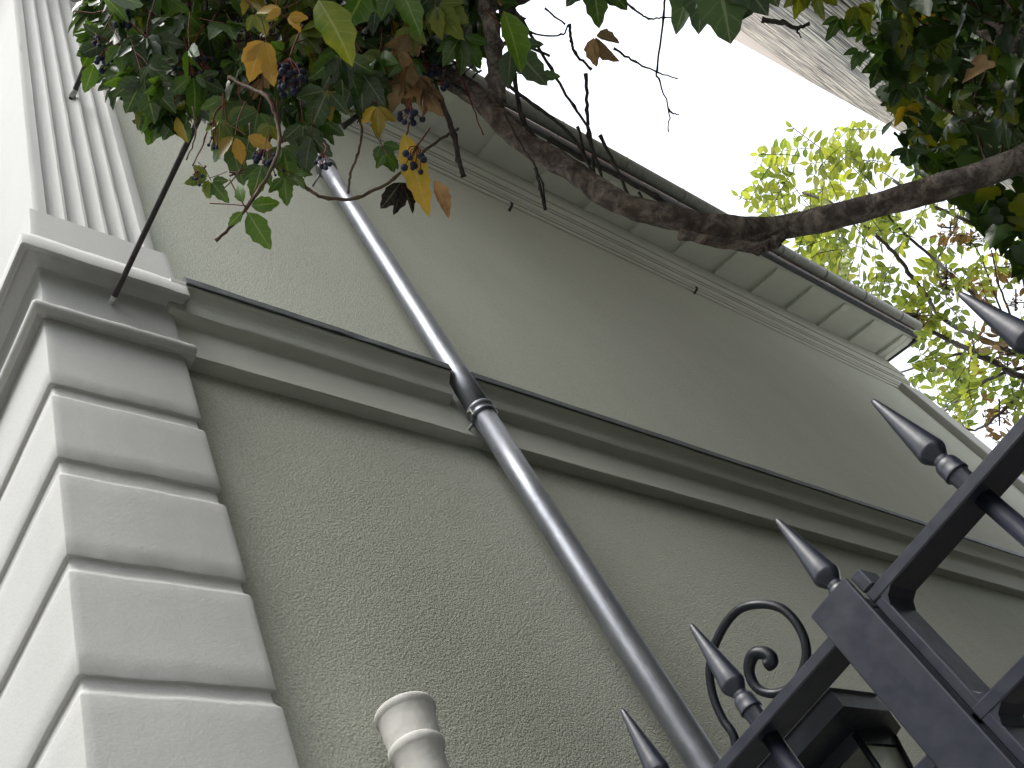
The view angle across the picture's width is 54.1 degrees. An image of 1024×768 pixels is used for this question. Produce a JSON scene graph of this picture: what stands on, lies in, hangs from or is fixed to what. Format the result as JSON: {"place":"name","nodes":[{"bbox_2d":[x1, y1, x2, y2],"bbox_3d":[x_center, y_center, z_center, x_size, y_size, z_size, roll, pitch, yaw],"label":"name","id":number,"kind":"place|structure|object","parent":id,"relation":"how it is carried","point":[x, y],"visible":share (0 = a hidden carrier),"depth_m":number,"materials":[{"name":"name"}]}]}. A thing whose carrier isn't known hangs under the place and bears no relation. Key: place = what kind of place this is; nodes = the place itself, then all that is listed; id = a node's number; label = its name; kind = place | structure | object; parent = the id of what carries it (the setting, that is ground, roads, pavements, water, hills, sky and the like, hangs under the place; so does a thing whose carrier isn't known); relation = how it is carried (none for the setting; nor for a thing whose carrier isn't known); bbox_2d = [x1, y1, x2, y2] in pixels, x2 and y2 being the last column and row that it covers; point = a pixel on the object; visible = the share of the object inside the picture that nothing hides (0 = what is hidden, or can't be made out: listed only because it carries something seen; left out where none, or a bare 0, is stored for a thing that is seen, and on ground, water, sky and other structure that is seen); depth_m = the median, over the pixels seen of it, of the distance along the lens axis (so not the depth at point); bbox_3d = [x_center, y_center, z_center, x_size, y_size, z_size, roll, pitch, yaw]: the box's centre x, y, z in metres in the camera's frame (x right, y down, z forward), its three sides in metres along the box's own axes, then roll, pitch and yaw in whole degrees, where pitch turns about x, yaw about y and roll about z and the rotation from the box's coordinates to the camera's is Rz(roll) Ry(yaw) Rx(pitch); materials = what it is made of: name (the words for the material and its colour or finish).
{"place":"outdoors","nodes":[
{"label":"outdoors","id":0,"kind":"place"},
{"bbox_2d":[455,0,1023,449],"label":"sky","id":1,"kind":"structure","parent":0,"point":[730,101],"materials":[{"name":"white"}]},
{"bbox_2d":[867,291,1023,766],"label":"gate leaf","id":2,"kind":"object","parent":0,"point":[997,708],"visible":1,"depth_m":0.99,"materials":[{"name":"black metal"}]},
{"label":"garden soil","id":3,"kind":"structure","parent":0,"visible":0},
{"bbox_2d":[68,0,1023,255],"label":"climbing vine","id":4,"kind":"object","parent":3,"relation":"on","point":[239,76],"visible":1,"depth_m":2.19,"materials":[{"name":"green plant"}]},
{"bbox_2d":[761,0,1023,282],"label":"ivy","id":5,"kind":"object","parent":3,"relation":"on","point":[930,61],"visible":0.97,"depth_m":2.50,"materials":[{"name":"green plant"}]},
{"label":"ground","id":6,"kind":"structure","parent":0,"visible":0},
{"bbox_2d":[0,0,1023,767],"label":"house","id":7,"kind":"structure","parent":6,"relation":"on","point":[260,506],"depth_m":3.52,"materials":[{"name":"paint"}]},
{"bbox_2d":[69,27,101,99],"bbox_3d":[-1.471,-1.955,4.108,0.028,0.035,1.818,18,-66,-37],"label":"iron rod","id":8,"kind":"object","parent":7,"relation":"attached to","point":[74,91],"visible":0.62,"depth_m":4.37,"materials":[{"name":"black metal"}]},
{"bbox_2d":[108,118,200,304],"bbox_3d":[-0.765,-0.934,2.759,0.022,0.030,1.818,18,-66,-37],"label":"iron rod","id":9,"kind":"object","parent":7,"relation":"attached to","point":[150,219],"visible":0.52,"depth_m":2.93,"materials":[{"name":"black metal"}]},
{"bbox_2d":[374,691,449,767],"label":"vent pipe","id":10,"kind":"object","parent":7,"relation":"attached to","point":[407,726],"visible":1,"depth_m":2.08,"materials":[{"name":"white plastic"}]},
{"bbox_2d":[290,103,720,767],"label":"drainpipe","id":11,"kind":"object","parent":7,"relation":"attached to","point":[672,711],"visible":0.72,"depth_m":3.32,"materials":[{"name":"metal"}]},
{"bbox_2d":[705,599,913,767],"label":"bracket lantern","id":12,"kind":"object","parent":7,"relation":"attached to","point":[838,728],"visible":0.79,"depth_m":2.21,"materials":[{"name":"black metal"}]},
{"bbox_2d":[620,518,1023,767],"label":"gate leaf","id":13,"kind":"object","parent":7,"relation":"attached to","point":[938,719],"visible":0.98,"depth_m":1.03,"materials":[{"name":"black metal"}]},
{"bbox_2d":[707,0,1019,191],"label":"stone clad building","id":14,"kind":"structure","parent":6,"relation":"on","point":[811,55],"depth_m":10.31,"materials":[{"name":"beige stone"}]},
{"bbox_2d":[731,118,1023,475],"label":"tree","id":15,"kind":"object","parent":6,"relation":"on","point":[967,383],"visible":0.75,"depth_m":14.65,"materials":[{"name":"green plant"}]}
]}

